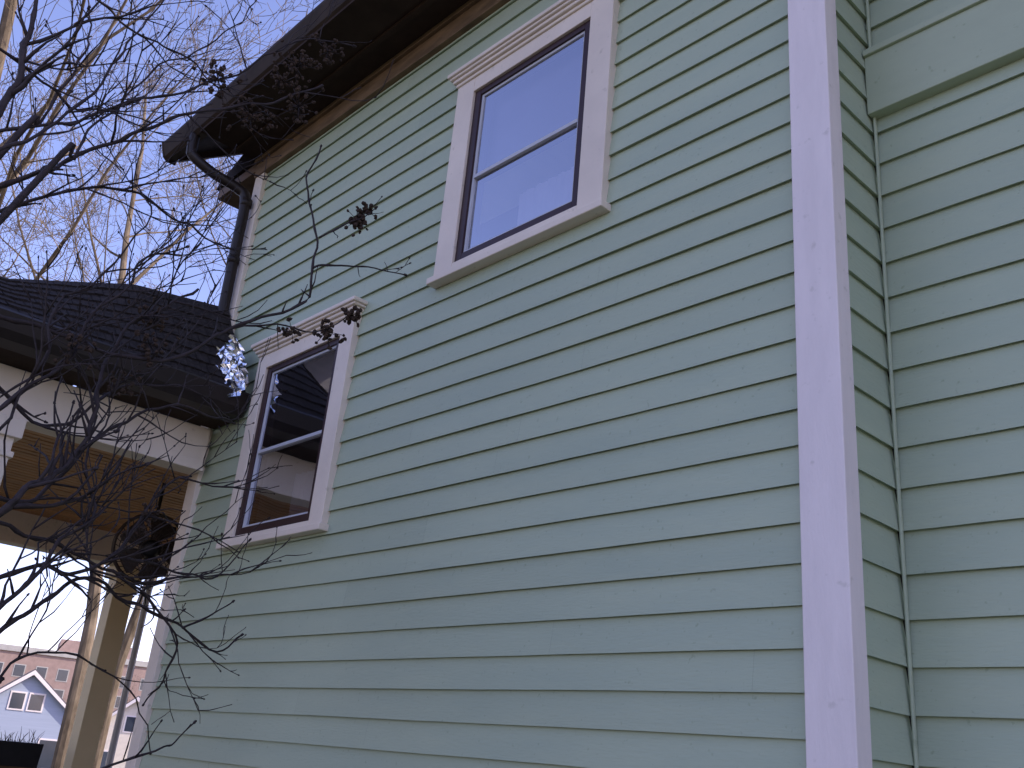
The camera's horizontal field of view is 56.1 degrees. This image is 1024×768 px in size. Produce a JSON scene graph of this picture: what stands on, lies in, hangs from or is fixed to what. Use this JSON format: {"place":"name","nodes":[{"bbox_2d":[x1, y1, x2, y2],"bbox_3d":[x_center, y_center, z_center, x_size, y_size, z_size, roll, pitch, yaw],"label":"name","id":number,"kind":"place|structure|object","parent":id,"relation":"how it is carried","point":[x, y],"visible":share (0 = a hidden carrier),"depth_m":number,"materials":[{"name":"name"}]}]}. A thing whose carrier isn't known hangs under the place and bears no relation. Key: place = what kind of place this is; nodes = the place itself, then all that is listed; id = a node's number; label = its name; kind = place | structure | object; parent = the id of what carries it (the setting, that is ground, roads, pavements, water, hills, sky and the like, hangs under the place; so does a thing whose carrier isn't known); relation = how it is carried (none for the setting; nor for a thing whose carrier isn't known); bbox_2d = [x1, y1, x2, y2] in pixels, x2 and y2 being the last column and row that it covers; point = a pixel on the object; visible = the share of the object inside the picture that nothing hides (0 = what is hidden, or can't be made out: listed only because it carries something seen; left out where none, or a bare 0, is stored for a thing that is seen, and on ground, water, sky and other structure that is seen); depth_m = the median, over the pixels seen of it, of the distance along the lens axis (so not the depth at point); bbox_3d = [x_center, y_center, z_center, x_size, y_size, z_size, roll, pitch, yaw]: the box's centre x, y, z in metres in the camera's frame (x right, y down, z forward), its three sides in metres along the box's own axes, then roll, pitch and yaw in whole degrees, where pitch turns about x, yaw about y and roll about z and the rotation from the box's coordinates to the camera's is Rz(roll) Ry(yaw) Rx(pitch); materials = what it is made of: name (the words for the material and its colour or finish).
{"place":"outdoors","nodes":[
{"label":"outdoors","id":0,"kind":"place"},
{"bbox_2d":[0,413,26,484],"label":"porch column","id":1,"kind":"structure","parent":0,"point":[16,428],"depth_m":4.73,"materials":[{"name":"white wood"}]},
{"bbox_2d":[0,766,27,767],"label":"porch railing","id":2,"kind":"object","parent":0,"point":[11,767],"depth_m":7.14,"materials":[{"name":"black"}]},
{"bbox_2d":[0,727,44,767],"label":"railing planter","id":3,"kind":"object","parent":2,"relation":"on","point":[17,753],"visible":1,"depth_m":7.16,"materials":[{"name":"black paint"}]},
{"bbox_2d":[63,564,141,767],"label":"porch column","id":4,"kind":"structure","parent":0,"point":[93,703],"depth_m":7.69,"materials":[{"name":"beige wood"}]},
{"bbox_2d":[0,363,209,576],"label":"porch beam","id":5,"kind":"structure","parent":4,"relation":"on","point":[39,399],"depth_m":5.27,"materials":[{"name":"white wood"}]},
{"bbox_2d":[0,429,188,543],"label":"porch ceiling boards","id":6,"kind":"object","parent":5,"relation":"attached to","point":[22,467],"depth_m":6.50,"materials":[{"name":"brown wood"}]},
{"bbox_2d":[111,483,178,584],"bbox_3d":[-2.285,0.948,6.124,0.456,0.663,0.236,14,-15,-21],"label":"hanging lantern","id":7,"kind":"object","parent":6,"relation":"hanging from","point":[160,534],"visible":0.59,"depth_m":6.02,"materials":[{"name":"black metal"}]},
{"bbox_2d":[0,347,229,428],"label":"porch soffit","id":8,"kind":"structure","parent":5,"relation":"attached to","point":[15,359],"depth_m":5.07,"materials":[{"name":"wood"}]},
{"bbox_2d":[0,276,245,391],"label":"porch roof shingles","id":9,"kind":"object","parent":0,"point":[203,360],"visible":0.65,"depth_m":5.43,"materials":[{"name":"black"}]},
{"bbox_2d":[0,306,249,421],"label":"porch gutter","id":10,"kind":"object","parent":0,"point":[17,338],"visible":0.57,"depth_m":4.93,"materials":[{"name":"black metal"}]},
{"bbox_2d":[105,578,154,767],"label":"porch downspout","id":11,"kind":"object","parent":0,"point":[125,693],"visible":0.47,"depth_m":7.91,"materials":[{"name":"metal"}]},
{"bbox_2d":[0,0,321,661],"label":"sky","id":12,"kind":"structure","parent":0,"point":[50,630],"materials":[{"name":"blue"}]},
{"bbox_2d":[218,164,256,209],"bbox_3d":[0.476,-0.356,8.562,6.520,0.090,0.555,24,-28,-38],"label":"cornice return","id":13,"kind":"object","parent":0,"point":[247,179],"visible":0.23,"depth_m":6.58,"materials":[{"name":"brown paint"}]},
{"bbox_2d":[216,155,254,190],"bbox_3d":[0.475,-0.512,8.635,6.530,0.248,0.600,24,-28,-38],"label":"cornice return cap","id":14,"kind":"object","parent":13,"relation":"on","point":[238,168],"visible":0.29,"depth_m":6.58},
{"bbox_3d":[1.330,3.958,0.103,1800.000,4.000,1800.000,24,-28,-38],"label":"ground","id":15,"kind":"structure","parent":0,"visible":0},
{"bbox_2d":[0,675,64,742],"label":"walls","id":16,"kind":"structure","parent":15,"relation":"on","point":[48,720],"depth_m":71.91,"materials":[{"name":"blue"}]},
{"bbox_2d":[6,690,56,743],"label":"window frames","id":17,"kind":"structure","parent":16,"relation":"attached to","point":[26,693],"depth_m":71.91,"materials":[{"name":"white wood"}]},
{"bbox_2d":[9,692,56,767],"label":"window panes","id":18,"kind":"object","parent":17,"relation":"in","point":[49,747],"visible":0.89,"depth_m":71.71,"materials":[{"name":"grey glass"}]},
{"bbox_2d":[0,669,65,703],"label":"roof","id":19,"kind":"structure","parent":16,"relation":"on","point":[40,675],"depth_m":72.59,"materials":[{"name":"grey"}]},
{"bbox_2d":[0,670,65,707],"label":"barge boards","id":20,"kind":"object","parent":19,"relation":"attached to","point":[46,685],"visible":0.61,"depth_m":72.42,"materials":[{"name":"white paint"}]},
{"bbox_2d":[0,15,107,279],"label":"bare tree","id":21,"kind":"object","parent":15,"relation":"on","point":[21,112],"visible":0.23,"depth_m":27.42,"materials":[{"name":"beige plant"}]},
{"bbox_2d":[0,639,146,711],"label":"walls","id":22,"kind":"structure","parent":15,"relation":"on","point":[53,664],"depth_m":158.41,"materials":[{"name":"brick"}]},
{"bbox_2d":[0,662,142,708],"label":"window frames","id":23,"kind":"structure","parent":22,"relation":"attached to","point":[56,677],"depth_m":157.93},
{"bbox_2d":[0,663,143,707],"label":"window panes","id":24,"kind":"object","parent":23,"relation":"in","point":[61,675],"visible":0.1,"depth_m":157.72,"materials":[{"name":"grey glass"}]},
{"bbox_2d":[0,644,147,666],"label":"bands","id":25,"kind":"object","parent":22,"relation":"on","point":[32,650],"depth_m":158.19,"materials":[{"name":"concrete"}]},
{"bbox_2d":[60,678,140,704],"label":"distant bare woodland","id":26,"kind":"object","parent":15,"relation":"on","point":[118,695],"visible":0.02,"depth_m":139.89,"materials":[{"name":"beige plant"}]},
{"bbox_2d":[104,702,138,767],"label":"walls","id":27,"kind":"structure","parent":15,"relation":"on","point":[123,739],"depth_m":83.94,"materials":[{"name":"beige paint"}]},
{"bbox_2d":[104,715,135,751],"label":"window frames","id":28,"kind":"structure","parent":27,"relation":"attached to","point":[124,727],"depth_m":84.32,"materials":[{"name":"white wood"}]},
{"bbox_2d":[100,717,135,767],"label":"window panes","id":29,"kind":"object","parent":28,"relation":"in","point":[129,723],"visible":0.34,"depth_m":84.33,"materials":[{"name":"glass"}]},
{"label":"roof","id":30,"kind":"object","parent":27,"relation":"on","visible":0},
{"bbox_2d":[112,697,139,715],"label":"barge boards","id":31,"kind":"object","parent":30,"relation":"attached to","point":[129,704],"visible":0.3,"depth_m":84.70,"materials":[{"name":"white paint"}]},
{"bbox_2d":[0,0,307,283],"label":"bare tree","id":32,"kind":"object","parent":15,"relation":"on","point":[7,18],"visible":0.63,"depth_m":15.00,"materials":[{"name":"beige plant"}]},
{"bbox_2d":[0,0,322,767],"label":"bare tree","id":33,"kind":"object","parent":15,"relation":"on","point":[80,669],"visible":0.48,"depth_m":26.14,"materials":[{"name":"beige plant"}]},
{"bbox_2d":[91,0,289,767],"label":"bare tree","id":34,"kind":"object","parent":15,"relation":"on","point":[129,636],"visible":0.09,"depth_m":31.66,"materials":[{"name":"beige plant"}]},
{"bbox_2d":[125,173,267,767],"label":"corner board","id":35,"kind":"object","parent":15,"relation":"on","point":[140,732],"visible":0.28,"depth_m":5.31,"materials":[{"name":"beige paint"}]},
{"bbox_2d":[186,132,252,314],"bbox_3d":[-1.917,-0.975,6.028,0.473,1.282,0.084,12,-23,-17],"label":"downspout","id":36,"kind":"object","parent":35,"relation":"attached to","point":[196,159],"visible":0.84,"depth_m":6.12,"materials":[{"name":"metal"}]},
{"bbox_2d":[0,0,411,767],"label":"bare shrub","id":37,"kind":"object","parent":15,"relation":"on","point":[48,478],"visible":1,"depth_m":3.26,"materials":[{"name":"brown plant"}]},
{"bbox_2d":[215,21,913,767],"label":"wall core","id":38,"kind":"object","parent":15,"relation":"on","point":[499,225],"visible":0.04,"depth_m":6.93,"materials":[{"name":"paint"}]},
{"bbox_2d":[197,136,229,152],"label":"roof slab","id":39,"kind":"structure","parent":38,"relation":"on","point":[207,143],"depth_m":6.52,"materials":[{"name":"concrete"}]},
{"bbox_2d":[178,148,242,162],"bbox_3d":[-0.722,-2.240,8.215,3.870,2.940,0.030,24,-28,-38],"label":"rake board","id":40,"kind":"object","parent":39,"relation":"attached to","point":[212,154],"visible":0.14,"depth_m":6.66,"materials":[{"name":"brown paint"}]},
{"bbox_2d":[200,0,468,159],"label":"soffit","id":41,"kind":"structure","parent":38,"relation":"attached to","point":[360,21],"depth_m":5.36,"materials":[{"name":"brown paint"}]},
{"bbox_2d":[163,0,351,161],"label":"eave gutter","id":42,"kind":"object","parent":41,"relation":"on","point":[259,69],"visible":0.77,"depth_m":5.62,"materials":[{"name":"metal"}]},
{"bbox_2d":[162,142,175,165],"bbox_3d":[-2.324,-1.557,6.499,0.120,0.125,0.015,24,-28,-38],"label":"gutter end cap","id":43,"kind":"object","parent":42,"relation":"attached to","point":[170,162],"visible":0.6,"depth_m":6.48,"materials":[{"name":"metal"}]},
{"bbox_2d":[233,0,436,153],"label":"soffit lip","id":44,"kind":"object","parent":41,"relation":"attached to","point":[385,35],"visible":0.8,"depth_m":5.34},
{"bbox_2d":[254,0,509,178],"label":"frieze board","id":45,"kind":"object","parent":41,"relation":"attached to","point":[452,27],"visible":0.82,"depth_m":5.35,"materials":[{"name":"brown paint"}]},
{"bbox_2d":[139,0,805,767],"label":"wall siding","id":46,"kind":"object","parent":38,"relation":"attached to","point":[613,524],"depth_m":3.48,"materials":[{"name":"green paint"}]},
{"bbox_2d":[215,522,328,550],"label":"sill","id":47,"kind":"structure","parent":46,"relation":"attached to","point":[305,530],"depth_m":4.55,"materials":[{"name":"beige paint"}]},
{"bbox_2d":[222,314,361,541],"bbox_3d":[-1.118,0.249,4.855,0.048,1.055,0.930,24,-28,-38],"label":"casing","id":48,"kind":"object","parent":46,"relation":"attached to","point":[323,491],"visible":0.59,"depth_m":4.66,"materials":[{"name":"beige paint"}]},
{"bbox_2d":[235,337,339,535],"bbox_3d":[-1.109,0.283,4.863,0.064,0.940,0.718,24,-28,-38],"label":"window","id":49,"kind":"structure","parent":48,"relation":"attached to","point":[242,528],"depth_m":4.94,"materials":[{"name":"brown paint"}]},
{"bbox_2d":[246,435,320,524],"bbox_3d":[-1.135,0.487,4.774,0.001,0.408,0.634,24,-28,-38],"label":"glass","id":50,"kind":"object","parent":49,"relation":"attached to","point":[292,491],"visible":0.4,"depth_m":4.76,"materials":[{"name":"clear glass"}]},
{"bbox_2d":[260,349,335,449],"bbox_3d":[-1.101,0.084,4.933,0.001,0.460,0.634,24,-28,-38],"label":"glass","id":51,"kind":"object","parent":49,"relation":"attached to","point":[298,410],"visible":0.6,"depth_m":4.92,"materials":[{"name":"clear glass"}]},
{"bbox_2d":[251,296,367,357],"bbox_3d":[-1.089,-0.280,5.048,0.085,0.072,1.010,24,-28,-38],"label":"crown moulding","id":52,"kind":"object","parent":46,"relation":"attached to","point":[334,314],"visible":0.77,"depth_m":4.97,"materials":[{"name":"beige paint"}]},
{"bbox_2d":[426,198,610,288],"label":"sill","id":53,"kind":"structure","parent":46,"relation":"attached to","point":[575,218],"depth_m":3.88,"materials":[{"name":"beige paint"}]},
{"bbox_2d":[447,0,592,88],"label":"crown moulding","id":54,"kind":"object","parent":46,"relation":"attached to","point":[548,18],"visible":0.69,"depth_m":4.39,"materials":[{"name":"beige paint"}]},
{"bbox_2d":[433,0,619,275],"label":"casing","id":55,"kind":"object","parent":46,"relation":"attached to","point":[595,157],"visible":0.68,"depth_m":4.00,"materials":[{"name":"beige paint"}]},
{"bbox_2d":[455,20,589,261],"bbox_3d":[0.066,-1.030,4.171,0.064,0.935,0.747,24,-28,-38],"label":"window","id":56,"kind":"structure","parent":55,"relation":"attached to","point":[562,46],"depth_m":4.23,"materials":[{"name":"brown paint"}]},
{"bbox_2d":[469,114,492,248],"bbox_3d":[0.076,-1.031,4.182,0.036,0.863,0.637,24,-28,-38],"label":"dark sash","id":57,"kind":"object","parent":56,"relation":"attached to","point":[475,225],"visible":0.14,"depth_m":4.36,"materials":[{"name":"brown paint"}]},
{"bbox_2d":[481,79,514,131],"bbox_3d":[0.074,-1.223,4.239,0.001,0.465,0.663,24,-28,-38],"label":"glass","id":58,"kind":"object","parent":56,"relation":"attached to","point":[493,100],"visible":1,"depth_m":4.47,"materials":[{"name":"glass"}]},
{"bbox_2d":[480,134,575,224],"bbox_3d":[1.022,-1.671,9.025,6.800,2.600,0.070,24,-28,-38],"label":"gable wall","id":59,"kind":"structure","parent":38,"relation":"on","point":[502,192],"depth_m":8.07,"materials":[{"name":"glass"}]},
{"bbox_2d":[486,44,582,167],"bbox_3d":[0.144,-1.239,4.297,0.001,0.480,0.820,24,-28,-38],"label":"curtain","id":60,"kind":"object","parent":38,"relation":"hanging from","point":[539,104],"visible":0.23,"depth_m":4.34,"materials":[{"name":"fabric"}]},
{"bbox_2d":[517,166,573,225],"bbox_3d":[0.225,-0.731,4.062,0.015,0.420,0.600,24,-28,-38],"label":"curtain","id":61,"kind":"object","parent":38,"relation":"hanging from","point":[539,199],"visible":0.17,"depth_m":4.20,"materials":[{"name":"white fabric"}]},
{"bbox_2d":[788,0,871,767],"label":"corner board","id":62,"kind":"object","parent":38,"relation":"attached to","point":[837,717],"visible":1,"depth_m":2.62,"materials":[{"name":"white paint"}]},
{"bbox_2d":[835,0,913,767],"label":"return wall siding","id":63,"kind":"object","parent":38,"relation":"attached to","point":[890,725],"visible":0.76,"depth_m":2.75,"materials":[{"name":"green paint"}]},
{"bbox_2d":[865,0,918,767],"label":"corner bead","id":64,"kind":"object","parent":63,"relation":"attached to","point":[908,643],"visible":1,"depth_m":2.77,"materials":[{"name":"green paint"}]},
{"bbox_2d":[864,0,966,45],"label":"wall siding","id":65,"kind":"object","parent":38,"relation":"attached to","point":[889,18],"depth_m":3.29,"materials":[{"name":"green paint"}]},
{"bbox_2d":[862,0,1023,119],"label":"belly band board","id":66,"kind":"object","parent":38,"relation":"attached to","point":[963,42],"visible":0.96,"depth_m":3.06,"materials":[{"name":"green paint"}]},
{"bbox_2d":[873,58,1023,767],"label":"wall siding","id":67,"kind":"object","parent":38,"relation":"attached to","point":[951,162],"depth_m":2.69,"materials":[{"name":"green paint"}]},
{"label":"porch floor","id":68,"kind":"structure","parent":0,"visible":0},
{"bbox_2d":[76,386,200,425],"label":"porch roof back","id":69,"kind":"structure","parent":68,"relation":"on","point":[144,408],"depth_m":6.57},
{"bbox_2d":[214,334,248,398],"bbox_3d":[-1.589,-0.078,5.372,0.246,0.441,0.100,-33,-42,10],"label":"aluminum foil","id":70,"kind":"object","parent":69,"relation":"on","point":[230,356],"visible":0.77,"depth_m":5.36,"materials":[{"name":"metal"}]}
]}

